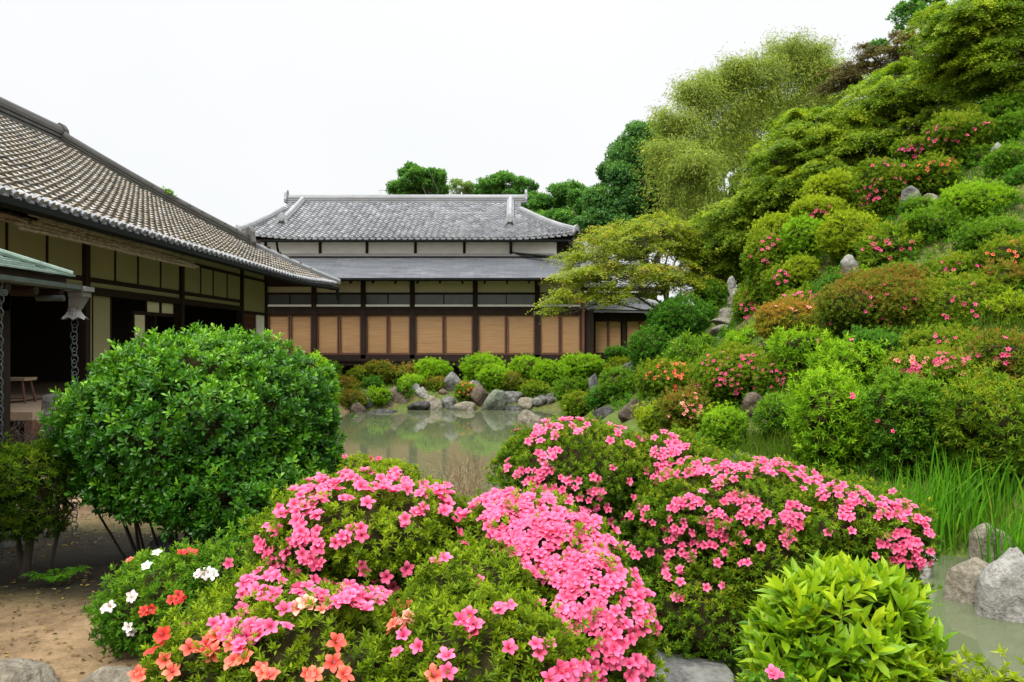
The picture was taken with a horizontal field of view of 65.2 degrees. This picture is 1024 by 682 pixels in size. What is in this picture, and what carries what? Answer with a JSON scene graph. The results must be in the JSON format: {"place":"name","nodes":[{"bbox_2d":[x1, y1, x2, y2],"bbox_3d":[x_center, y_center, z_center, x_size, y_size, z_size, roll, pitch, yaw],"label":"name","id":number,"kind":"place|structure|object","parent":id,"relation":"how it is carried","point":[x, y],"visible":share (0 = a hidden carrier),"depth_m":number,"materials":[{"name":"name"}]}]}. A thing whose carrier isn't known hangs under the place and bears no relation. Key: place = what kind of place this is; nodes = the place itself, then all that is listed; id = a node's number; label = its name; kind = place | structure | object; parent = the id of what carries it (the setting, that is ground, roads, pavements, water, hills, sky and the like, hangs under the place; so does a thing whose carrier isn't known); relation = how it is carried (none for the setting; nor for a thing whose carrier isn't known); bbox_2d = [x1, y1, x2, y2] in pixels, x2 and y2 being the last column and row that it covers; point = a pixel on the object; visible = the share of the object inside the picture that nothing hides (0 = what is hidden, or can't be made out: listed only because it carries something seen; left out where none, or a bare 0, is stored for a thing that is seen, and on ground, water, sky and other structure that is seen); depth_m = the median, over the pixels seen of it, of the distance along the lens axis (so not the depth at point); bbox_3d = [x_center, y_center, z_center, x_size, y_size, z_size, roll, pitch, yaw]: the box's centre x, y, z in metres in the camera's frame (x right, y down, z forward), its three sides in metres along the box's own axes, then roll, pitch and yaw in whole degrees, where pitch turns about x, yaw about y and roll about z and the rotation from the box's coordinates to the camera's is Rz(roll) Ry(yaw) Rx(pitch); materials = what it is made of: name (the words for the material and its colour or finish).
{"place":"outdoors","nodes":[
{"label":"outdoors","id":0,"kind":"place"},
{"bbox_2d":[0,0,956,304],"label":"sky","id":1,"kind":"structure","parent":0,"point":[228,106],"materials":[{"name":"white"}]},
{"bbox_2d":[0,132,1023,681],"bbox_3d":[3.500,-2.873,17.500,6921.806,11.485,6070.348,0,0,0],"label":"ground","id":2,"kind":"structure","parent":0,"point":[98,554],"depth_m":5.66,"materials":[{"name":"soil"}]},
{"bbox_2d":[0,658,60,681],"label":"rock","id":3,"kind":"object","parent":2,"relation":"on","point":[20,670],"visible":1,"depth_m":3.64,"materials":[{"name":"beige stone"}]},
{"bbox_2d":[0,431,76,578],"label":"fine leaved shrub","id":4,"kind":"object","parent":2,"relation":"on","point":[27,488],"visible":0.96,"depth_m":5.47,"materials":[{"name":"green plant"}]},
{"bbox_2d":[0,249,93,547],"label":"porch","id":5,"kind":"object","parent":2,"relation":"on","point":[21,275],"visible":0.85,"depth_m":6.51,"materials":[{"name":"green metal"}]},
{"bbox_2d":[82,665,134,681],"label":"rock","id":6,"kind":"object","parent":2,"relation":"on","point":[107,673],"visible":0.8,"depth_m":3.55,"materials":[{"name":"beige stone"}]},
{"bbox_2d":[81,520,257,666],"bbox_3d":[-1.665,1.278,4.178,1.131,0.733,0.923,0,0,0],"label":"mixed azalea","id":7,"kind":"object","parent":2,"relation":"on","point":[138,609],"visible":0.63,"depth_m":3.96,"materials":[{"name":"green plant"}]},
{"bbox_2d":[0,97,340,441],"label":"temple hall","id":8,"kind":"structure","parent":2,"relation":"on","point":[133,249],"depth_m":19.37,"materials":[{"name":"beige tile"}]},
{"bbox_2d":[93,295,111,373],"bbox_3d":[-8.518,0.052,16.585,0.055,1.955,0.790,0,0,0],"label":"sliding door","id":9,"kind":"structure","parent":8,"relation":"in","point":[102,306],"depth_m":16.58,"materials":[{"name":"paint"}]},
{"bbox_2d":[36,320,357,558],"bbox_3d":[-2.364,0.761,6.059,2.335,1.858,1.959,0,0,0],"label":"round evergreen bush","id":10,"kind":"object","parent":2,"relation":"on","point":[177,431],"visible":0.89,"depth_m":5.48,"materials":[{"name":"green plant"}]},
{"bbox_2d":[334,451,404,489],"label":"azalea","id":11,"kind":"object","parent":2,"relation":"on","point":[355,462],"visible":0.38,"depth_m":8.61,"materials":[{"name":"green plant"}]},
{"bbox_2d":[127,463,670,681],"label":"flowering azalea","id":12,"kind":"object","parent":2,"relation":"on","point":[379,580],"visible":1,"depth_m":2.65,"materials":[{"name":"pink plant"}]},
{"bbox_2d":[380,161,449,194],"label":"broadleaf tree","id":13,"kind":"object","parent":2,"relation":"on","point":[428,181],"visible":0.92,"depth_m":57.17,"materials":[{"name":"green plant"}]},
{"bbox_2d":[412,356,454,381],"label":"shore shrub","id":14,"kind":"object","parent":2,"relation":"on","point":[435,366],"visible":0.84,"depth_m":28.73,"materials":[{"name":"green plant"}]},
{"bbox_2d":[235,190,658,379],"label":"house","id":15,"kind":"structure","parent":2,"relation":"on","point":[452,279],"depth_m":33.37,"materials":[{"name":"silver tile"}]},
{"bbox_2d":[408,443,498,501],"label":"bare shrub","id":16,"kind":"object","parent":2,"relation":"on","point":[467,473],"visible":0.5,"depth_m":8.52,"materials":[{"name":"plant"}]},
{"bbox_2d":[459,350,505,380],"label":"shore shrub","id":17,"kind":"object","parent":2,"relation":"on","point":[469,368],"visible":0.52,"depth_m":28.98,"materials":[{"name":"green plant"}]},
{"bbox_2d":[476,362,510,390],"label":"shore shrub","id":18,"kind":"object","parent":2,"relation":"on","point":[489,377],"visible":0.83,"depth_m":28.07,"materials":[{"name":"green plant"}]},
{"bbox_2d":[472,170,539,194],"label":"broadleaf tree","id":19,"kind":"object","parent":2,"relation":"on","point":[495,183],"visible":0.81,"depth_m":58.83,"materials":[{"name":"green plant"}]},
{"bbox_2d":[529,358,571,385],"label":"shore shrub","id":20,"kind":"object","parent":2,"relation":"on","point":[547,371],"visible":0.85,"depth_m":28.44,"materials":[{"name":"green plant"}]},
{"bbox_2d":[521,178,586,252],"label":"broadleaf tree","id":21,"kind":"object","parent":2,"relation":"on","point":[566,200],"visible":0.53,"depth_m":51.77,"materials":[{"name":"green plant"}]},
{"bbox_2d":[558,388,590,417],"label":"hillside shrub","id":22,"kind":"object","parent":2,"relation":"on","point":[574,402],"visible":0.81,"depth_m":23.91,"materials":[{"name":"green plant"}]},
{"bbox_2d":[557,351,604,379],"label":"hillside shrub","id":23,"kind":"object","parent":2,"relation":"on","point":[585,365],"visible":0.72,"depth_m":29.32,"materials":[{"name":"green plant"}]},
{"bbox_2d":[596,363,637,400],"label":"hillside shrub","id":24,"kind":"object","parent":2,"relation":"on","point":[618,382],"visible":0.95,"depth_m":21.95,"materials":[{"name":"green plant"}]},
{"bbox_2d":[568,119,681,266],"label":"evergreen tree","id":25,"kind":"object","parent":2,"relation":"on","point":[620,184],"visible":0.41,"depth_m":45.12,"materials":[{"name":"green plant"}]},
{"bbox_2d":[530,210,737,323],"bbox_3d":[3.785,-1.881,25.009,6.842,4.630,3.980,0,0,0],"label":"maple tree","id":26,"kind":"object","parent":2,"relation":"on","point":[671,232],"visible":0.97,"depth_m":24.52,"materials":[{"name":"green plant"}]},
{"bbox_2d":[624,324,674,375],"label":"hillside shrub","id":27,"kind":"object","parent":2,"relation":"on","point":[647,342],"visible":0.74,"depth_m":23.05,"materials":[{"name":"green plant"}]},
{"bbox_2d":[633,353,694,400],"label":"hillside shrub","id":28,"kind":"object","parent":2,"relation":"on","point":[658,378],"visible":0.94,"depth_m":17.04,"materials":[{"name":"green plant"}]},
{"bbox_2d":[629,128,719,288],"bbox_3d":[6.543,-3.967,31.545,3.991,8.532,3.596,0,0,0],"label":"bamboo","id":29,"kind":"object","parent":2,"relation":"on","point":[657,150],"visible":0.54,"depth_m":31.05,"materials":[{"name":"green plant"}]},
{"bbox_2d":[647,386,713,440],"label":"hillside shrub","id":30,"kind":"object","parent":2,"relation":"on","point":[681,409],"visible":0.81,"depth_m":13.74,"materials":[{"name":"green plant"}]},
{"bbox_2d":[644,291,717,345],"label":"hillside shrub","id":31,"kind":"object","parent":2,"relation":"on","point":[675,317],"visible":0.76,"depth_m":23.38,"materials":[{"name":"green plant"}]},
{"bbox_2d":[632,649,733,681],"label":"stepping stone","id":32,"kind":"object","parent":2,"relation":"on","point":[692,670],"visible":0.55,"depth_m":3.90,"materials":[{"name":"grey stone"}]},
{"bbox_2d":[638,92,728,304],"bbox_3d":[7.040,-4.846,32.684,3.604,9.499,4.177,0,0,17],"label":"bamboo","id":33,"kind":"object","parent":2,"relation":"on","point":[678,124],"visible":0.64,"depth_m":31.86,"materials":[{"name":"green plant"}]},
{"bbox_2d":[660,328,718,364],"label":"hillside shrub","id":34,"kind":"object","parent":2,"relation":"on","point":[687,349],"visible":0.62,"depth_m":19.23,"materials":[{"name":"green plant"}]},
{"bbox_2d":[652,140,741,233],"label":"bamboo","id":35,"kind":"object","parent":2,"relation":"on","point":[695,165],"visible":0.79,"depth_m":30.11,"materials":[{"name":"green plant"}]},
{"bbox_2d":[661,69,746,231],"bbox_3d":[8.042,-5.752,33.081,3.948,10.565,4.063,0,0,0],"label":"bamboo","id":36,"kind":"object","parent":2,"relation":"on","point":[701,93],"visible":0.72,"depth_m":32.40,"materials":[{"name":"green plant"}]},
{"bbox_2d":[484,405,944,674],"bbox_3d":[1.077,1.128,4.649,2.515,1.466,1.362,0,0,36],"label":"flowering azalea","id":37,"kind":"object","parent":2,"relation":"on","point":[712,537],"visible":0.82,"depth_m":4.26,"materials":[{"name":"pink plant"}]},
{"bbox_2d":[687,56,762,198],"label":"bamboo","id":38,"kind":"object","parent":2,"relation":"on","point":[733,88],"visible":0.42,"depth_m":33.31,"materials":[{"name":"green plant"}]},
{"bbox_2d":[696,400,754,454],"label":"hillside shrub","id":39,"kind":"object","parent":2,"relation":"on","point":[726,423],"visible":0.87,"depth_m":12.13,"materials":[{"name":"green plant"}]},
{"bbox_2d":[688,337,766,406],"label":"hillside shrub","id":40,"kind":"object","parent":2,"relation":"on","point":[728,371],"visible":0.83,"depth_m":14.05,"materials":[{"name":"green plant"}]},
{"bbox_2d":[672,150,805,296],"bbox_3d":[7.131,-3.664,25.012,5.109,4.699,3.989,0,0,34],"label":"maple tree","id":41,"kind":"object","parent":2,"relation":"on","point":[728,228],"visible":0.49,"depth_m":24.48,"materials":[{"name":"green plant"}]},
{"bbox_2d":[706,47,784,177],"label":"bamboo","id":42,"kind":"object","parent":2,"relation":"on","point":[748,71],"visible":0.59,"depth_m":33.33,"materials":[{"name":"green plant"}]},
{"bbox_2d":[727,281,765,322],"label":"hillside shrub","id":43,"kind":"object","parent":2,"relation":"on","point":[745,299],"visible":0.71,"depth_m":18.71,"materials":[{"name":"green plant"}]},
{"bbox_2d":[659,88,846,261],"bbox_3d":[11.840,-7.003,38.870,9.765,10.973,6.161,0,0,0],"label":"background tree","id":44,"kind":"object","parent":2,"relation":"on","point":[730,179],"visible":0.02,"depth_m":37.57,"materials":[{"name":"green plant"}]},
{"bbox_2d":[720,42,805,172],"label":"bamboo","id":45,"kind":"object","parent":2,"relation":"on","point":[773,85],"visible":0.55,"depth_m":33.83,"materials":[{"name":"green plant"}]},
{"bbox_2d":[739,226,787,304],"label":"hillside shrub","id":46,"kind":"object","parent":2,"relation":"on","point":[762,254],"visible":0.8,"depth_m":18.33,"materials":[{"name":"green plant"}]},
{"bbox_2d":[737,662,799,681],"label":"azalea","id":47,"kind":"object","parent":2,"relation":"on","point":[773,674],"visible":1,"depth_m":2.60,"materials":[{"name":"green plant"}]},
{"bbox_2d":[745,390,795,439],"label":"hillside shrub","id":48,"kind":"object","parent":2,"relation":"on","point":[774,414],"visible":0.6,"depth_m":11.87,"materials":[{"name":"green plant"}]},
{"bbox_2d":[750,349,803,394],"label":"hillside shrub","id":49,"kind":"object","parent":2,"relation":"on","point":[770,374],"visible":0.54,"depth_m":13.50,"materials":[{"name":"green plant"}]},
{"bbox_2d":[757,261,801,301],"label":"hillside shrub","id":50,"kind":"object","parent":2,"relation":"on","point":[773,284],"visible":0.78,"depth_m":17.38,"materials":[{"name":"green plant"}]},
{"bbox_2d":[748,292,817,341],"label":"hillside shrub","id":51,"kind":"object","parent":2,"relation":"on","point":[788,313],"visible":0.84,"depth_m":14.87,"materials":[{"name":"orange plant"}]},
{"bbox_2d":[752,24,823,144],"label":"bamboo","id":52,"kind":"object","parent":2,"relation":"on","point":[790,41],"visible":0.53,"depth_m":34.49,"materials":[{"name":"green plant"}]},
{"bbox_2d":[780,251,821,287],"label":"hillside shrub","id":53,"kind":"object","parent":2,"relation":"on","point":[804,269],"visible":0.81,"depth_m":17.18,"materials":[{"name":"green plant"}]},
{"bbox_2d":[778,210,824,264],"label":"hillside shrub","id":54,"kind":"object","parent":2,"relation":"on","point":[799,236],"visible":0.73,"depth_m":17.77,"materials":[{"name":"green plant"}]},
{"bbox_2d":[765,322,841,377],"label":"hillside shrub","id":55,"kind":"object","parent":2,"relation":"on","point":[798,344],"visible":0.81,"depth_m":13.16,"materials":[{"name":"green plant"}]},
{"bbox_2d":[766,25,847,134],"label":"bamboo","id":56,"kind":"object","parent":2,"relation":"on","point":[819,48],"visible":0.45,"depth_m":34.36,"materials":[{"name":"green plant"}]},
{"bbox_2d":[603,128,1023,551],"bbox_3d":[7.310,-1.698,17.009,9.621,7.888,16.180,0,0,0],"label":"ground cover","id":57,"kind":"object","parent":2,"relation":"on","point":[1017,201],"visible":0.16,"depth_m":15.38,"materials":[{"name":"green plant"}]},
{"bbox_2d":[784,189,847,246],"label":"hillside shrub","id":58,"kind":"object","parent":2,"relation":"on","point":[819,206],"visible":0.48,"depth_m":18.60,"materials":[{"name":"green plant"}]},
{"bbox_2d":[786,45,851,113],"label":"bamboo","id":59,"kind":"object","parent":2,"relation":"on","point":[809,72],"visible":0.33,"depth_m":34.28,"materials":[{"name":"green plant"}]},
{"bbox_2d":[728,104,911,216],"bbox_3d":[9.267,-5.179,23.680,4.997,4.264,5.111,0,0,37],"label":"maple tree","id":60,"kind":"object","parent":2,"relation":"on","point":[813,133],"visible":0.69,"depth_m":23.18,"materials":[{"name":"green plant"}]},
{"bbox_2d":[777,355,879,472],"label":"hillside shrub","id":61,"kind":"object","parent":2,"relation":"on","point":[825,412],"visible":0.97,"depth_m":10.32,"materials":[{"name":"green plant"}]},
{"bbox_2d":[797,167,861,211],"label":"hillside shrub","id":62,"kind":"object","parent":2,"relation":"on","point":[835,182],"visible":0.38,"depth_m":19.56,"materials":[{"name":"green plant"}]},
{"bbox_2d":[728,549,961,681],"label":"lime green shrub","id":63,"kind":"object","parent":2,"relation":"on","point":[841,616],"visible":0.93,"depth_m":2.84,"materials":[{"name":"green plant"}]},
{"bbox_2d":[810,206,881,262],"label":"hillside shrub","id":64,"kind":"object","parent":2,"relation":"on","point":[837,233],"visible":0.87,"depth_m":16.70,"materials":[{"name":"green plant"}]},
{"bbox_2d":[802,327,890,400],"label":"hillside shrub","id":65,"kind":"object","parent":2,"relation":"on","point":[851,356],"visible":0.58,"depth_m":11.56,"materials":[{"name":"green plant"}]},
{"bbox_2d":[700,269,1023,555],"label":"tall grass","id":66,"kind":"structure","parent":2,"relation":"on","point":[760,444],"depth_m":11.34,"materials":[{"name":"green plant"}]},
{"bbox_2d":[803,23,935,109],"bbox_3d":[12.878,-8.024,27.906,5.114,6.022,3.072,0,0,0],"label":"maple tree","id":67,"kind":"object","parent":2,"relation":"on","point":[850,74],"visible":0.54,"depth_m":27.77,"materials":[{"name":"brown plant"}]},
{"bbox_2d":[835,324,904,365],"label":"hillside shrub","id":68,"kind":"object","parent":2,"relation":"on","point":[870,335],"visible":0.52,"depth_m":11.84,"materials":[{"name":"green plant"}]},
{"bbox_2d":[804,259,954,338],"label":"hillside shrub","id":69,"kind":"object","parent":2,"relation":"on","point":[863,298],"visible":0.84,"depth_m":12.65,"materials":[{"name":"green plant"}]},
{"bbox_2d":[847,154,912,221],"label":"hillside shrub","id":70,"kind":"object","parent":2,"relation":"on","point":[879,187],"visible":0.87,"depth_m":18.09,"materials":[{"name":"green plant"}]},
{"bbox_2d":[850,219,929,269],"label":"hillside shrub","id":71,"kind":"object","parent":2,"relation":"on","point":[889,242],"visible":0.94,"depth_m":15.21,"materials":[{"name":"green plant"}]},
{"bbox_2d":[855,364,955,484],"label":"hillside shrub","id":72,"kind":"object","parent":2,"relation":"on","point":[902,424],"visible":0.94,"depth_m":9.61,"materials":[{"name":"green plant"}]},
{"bbox_2d":[823,56,987,165],"bbox_3d":[11.670,-6.669,23.795,4.459,4.131,6.082,0,0,25],"label":"maple tree","id":73,"kind":"object","parent":2,"relation":"on","point":[878,90],"visible":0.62,"depth_m":22.52,"materials":[{"name":"green plant"}]},
{"bbox_2d":[865,0,946,126],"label":"broadleaf tree","id":74,"kind":"object","parent":2,"relation":"on","point":[904,9],"visible":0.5,"depth_m":33.69,"materials":[{"name":"green plant"}]},
{"bbox_2d":[888,131,931,177],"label":"hillside shrub","id":75,"kind":"object","parent":2,"relation":"on","point":[910,149],"visible":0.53,"depth_m":19.29,"materials":[{"name":"green plant"}]},
{"bbox_2d":[897,150,963,195],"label":"hillside shrub","id":76,"kind":"object","parent":2,"relation":"on","point":[934,174],"visible":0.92,"depth_m":17.65,"materials":[{"name":"green plant"}]},
{"bbox_2d":[872,338,992,441],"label":"hillside shrub","id":77,"kind":"object","parent":2,"relation":"on","point":[946,365],"visible":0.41,"depth_m":10.02,"materials":[{"name":"green plant"}]},
{"bbox_2d":[892,202,976,242],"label":"hillside shrub","id":78,"kind":"object","parent":2,"relation":"on","point":[932,221],"visible":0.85,"depth_m":15.09,"materials":[{"name":"green plant"}]},
{"bbox_2d":[890,321,984,357],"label":"hillside shrub","id":79,"kind":"object","parent":2,"relation":"on","point":[940,335],"visible":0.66,"depth_m":11.24,"materials":[{"name":"green plant"}]},
{"bbox_2d":[916,248,990,279],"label":"hillside shrub","id":80,"kind":"object","parent":2,"relation":"on","point":[955,261],"visible":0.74,"depth_m":13.30,"materials":[{"name":"green plant"}]},
{"bbox_2d":[888,0,1023,111],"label":"maple tree","id":81,"kind":"object","parent":2,"relation":"on","point":[976,47],"visible":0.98,"depth_m":19.55,"materials":[{"name":"green plant"}]},
{"bbox_2d":[919,105,1000,168],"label":"hillside shrub","id":82,"kind":"object","parent":2,"relation":"on","point":[954,134],"visible":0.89,"depth_m":18.10,"materials":[{"name":"green plant"}]},
{"bbox_2d":[898,643,1023,681],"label":"yellow green privet","id":83,"kind":"object","parent":2,"relation":"on","point":[977,659],"visible":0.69,"depth_m":2.75,"materials":[{"name":"green plant"}]},
{"bbox_2d":[901,264,1022,330],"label":"hillside shrub","id":84,"kind":"object","parent":2,"relation":"on","point":[959,298],"visible":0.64,"depth_m":12.08,"materials":[{"name":"green plant"}]},
{"bbox_2d":[944,557,988,604],"bbox_3d":[4.121,2.435,7.148,0.482,0.990,0.323,0,0,-26],"label":"rock","id":85,"kind":"object","parent":2,"relation":"on","point":[961,578],"visible":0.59,"depth_m":7.11,"materials":[{"name":"beige stone"}]},
{"bbox_2d":[924,431,1023,530],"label":"iris clump","id":86,"kind":"object","parent":2,"relation":"on","point":[1007,487],"visible":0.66,"depth_m":8.89,"materials":[{"name":"green plant"}]},
{"bbox_2d":[926,359,1023,485],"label":"hillside shrub","id":87,"kind":"object","parent":2,"relation":"on","point":[994,418],"visible":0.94,"depth_m":9.00,"materials":[{"name":"green plant"}]},
{"bbox_2d":[930,176,1020,219],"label":"hillside shrub","id":88,"kind":"object","parent":2,"relation":"on","point":[982,197],"visible":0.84,"depth_m":15.00,"materials":[{"name":"green plant"}]},
{"bbox_2d":[949,211,1023,251],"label":"hillside shrub","id":89,"kind":"object","parent":2,"relation":"on","point":[974,233],"visible":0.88,"depth_m":13.71,"materials":[{"name":"green plant"}]},
{"bbox_2d":[959,325,1023,410],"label":"hillside shrub","id":90,"kind":"object","parent":2,"relation":"on","point":[1005,353],"visible":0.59,"depth_m":9.98,"materials":[{"name":"green plant"}]},
{"bbox_2d":[968,523,1014,563],"bbox_3d":[4.859,2.182,8.103,0.410,0.660,0.254,0,0,18],"label":"rock","id":91,"kind":"object","parent":2,"relation":"on","point":[974,547],"visible":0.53,"depth_m":8.03,"materials":[{"name":"beige stone"}]},
{"bbox_2d":[972,228,1023,270],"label":"hillside shrub","id":92,"kind":"object","parent":2,"relation":"on","point":[1011,247],"visible":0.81,"depth_m":12.84,"materials":[{"name":"green plant"}]},
{"bbox_2d":[973,256,1023,288],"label":"hillside shrub","id":93,"kind":"object","parent":2,"relation":"on","point":[1013,278],"visible":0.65,"depth_m":12.29,"materials":[{"name":"green plant"}]},
{"bbox_2d":[975,547,1023,622],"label":"rock","id":94,"kind":"object","parent":2,"relation":"on","point":[999,593],"visible":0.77,"depth_m":6.66,"materials":[{"name":"grey stone"}]},
{"bbox_2d":[976,88,1023,126],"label":"hillside shrub","id":95,"kind":"object","parent":2,"relation":"on","point":[996,105],"visible":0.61,"depth_m":18.86,"materials":[{"name":"green plant"}]},
{"bbox_2d":[977,139,1023,176],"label":"hillside shrub","id":96,"kind":"object","parent":2,"relation":"on","point":[1005,155],"visible":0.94,"depth_m":16.20,"materials":[{"name":"green plant"}]},
{"bbox_2d":[982,286,1023,329],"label":"hillside shrub","id":97,"kind":"object","parent":2,"relation":"on","point":[1010,306],"visible":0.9,"depth_m":11.50,"materials":[{"name":"green plant"}]},
{"bbox_2d":[990,107,1023,142],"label":"hillside shrub","id":98,"kind":"object","parent":2,"relation":"on","point":[1011,123],"visible":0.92,"depth_m":17.84,"materials":[{"name":"green plant"}]},
{"bbox_2d":[272,409,1023,681],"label":"pond water","id":99,"kind":"structure","parent":0,"point":[402,434],"depth_m":16.89,"materials":[{"name":"green liquid"}]},
{"bbox_2d":[850,455,965,564],"bbox_3d":[4.278,1.772,8.844,1.424,1.176,1.181,0,0,17],"label":"iris clump","id":100,"kind":"object","parent":99,"relation":"on","point":[921,501],"visible":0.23,"depth_m":8.75,"materials":[{"name":"green plant"}]},
{"bbox_2d":[879,431,1009,555],"bbox_3d":[4.850,1.667,8.981,1.339,1.387,1.460,0,0,0],"label":"iris clump","id":101,"kind":"object","parent":99,"relation":"in","point":[949,485],"visible":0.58,"depth_m":8.84,"materials":[{"name":"green plant"}]},
{"bbox_2d":[949,488,1023,562],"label":"iris clump","id":102,"kind":"object","parent":99,"relation":"on","point":[1017,537],"visible":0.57,"depth_m":7.91,"materials":[{"name":"green plant"}]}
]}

